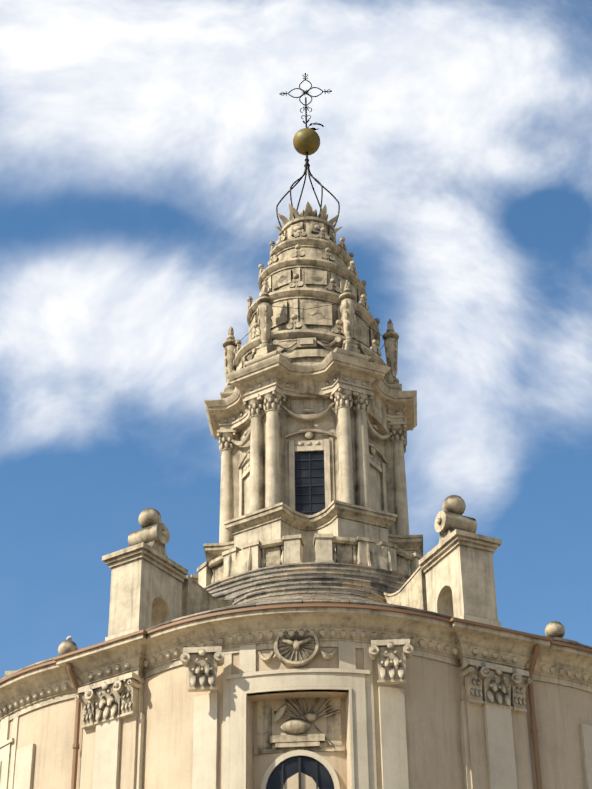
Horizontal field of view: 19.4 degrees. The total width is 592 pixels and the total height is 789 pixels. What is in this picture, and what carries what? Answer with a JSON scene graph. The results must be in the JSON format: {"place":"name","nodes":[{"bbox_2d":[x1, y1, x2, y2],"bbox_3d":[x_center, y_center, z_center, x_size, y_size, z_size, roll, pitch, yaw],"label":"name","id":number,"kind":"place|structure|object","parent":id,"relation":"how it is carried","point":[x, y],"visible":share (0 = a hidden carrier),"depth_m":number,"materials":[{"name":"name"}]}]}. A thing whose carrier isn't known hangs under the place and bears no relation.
{"place":"outdoors","nodes":[
{"label":"outdoors","id":0,"kind":"place"},
{"bbox_2d":[0,603,591,788],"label":"drum","id":1,"kind":"object","parent":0,"point":[425,727],"visible":0.98,"depth_m":48.52,"materials":[{"name":"stone"}]},
{"bbox_2d":[0,0,591,678],"label":"sky","id":2,"kind":"structure","parent":0,"point":[148,154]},
{"label":"ground","id":3,"kind":"structure","parent":0,"visible":0},
{"bbox_2d":[0,628,591,788],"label":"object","id":4,"kind":"object","parent":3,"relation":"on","point":[489,683],"visible":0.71,"depth_m":48.06,"materials":[{"name":"beige stone"}]},
{"bbox_2d":[5,495,578,675],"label":"buttresses","id":5,"kind":"structure","parent":4,"relation":"on","point":[152,584],"depth_m":52.75,"materials":[{"name":"stone"}]},
{"bbox_2d":[0,562,591,679],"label":"roof","id":6,"kind":"structure","parent":4,"relation":"on","point":[321,582],"depth_m":55.86,"materials":[{"name":"stone"}]},
{"bbox_2d":[190,280,422,587],"bbox_3d":[0.640,2.794,64.742,9.438,13.426,9.431,-3,-33,3],"label":"lantern","id":7,"kind":"object","parent":6,"relation":"on","point":[306,478],"visible":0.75,"depth_m":62.52,"materials":[{"name":"stone"}]},
{"bbox_2d":[227,201,394,439],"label":"spiral spire","id":8,"kind":"structure","parent":7,"relation":"on","point":[311,263],"depth_m":66.37,"materials":[{"name":"stone"}]},
{"bbox_2d":[235,73,384,349],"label":"ironwork","id":9,"kind":"object","parent":8,"relation":"on","point":[306,141],"visible":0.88,"depth_m":73.05,"materials":[{"name":"black metal"}]}
]}

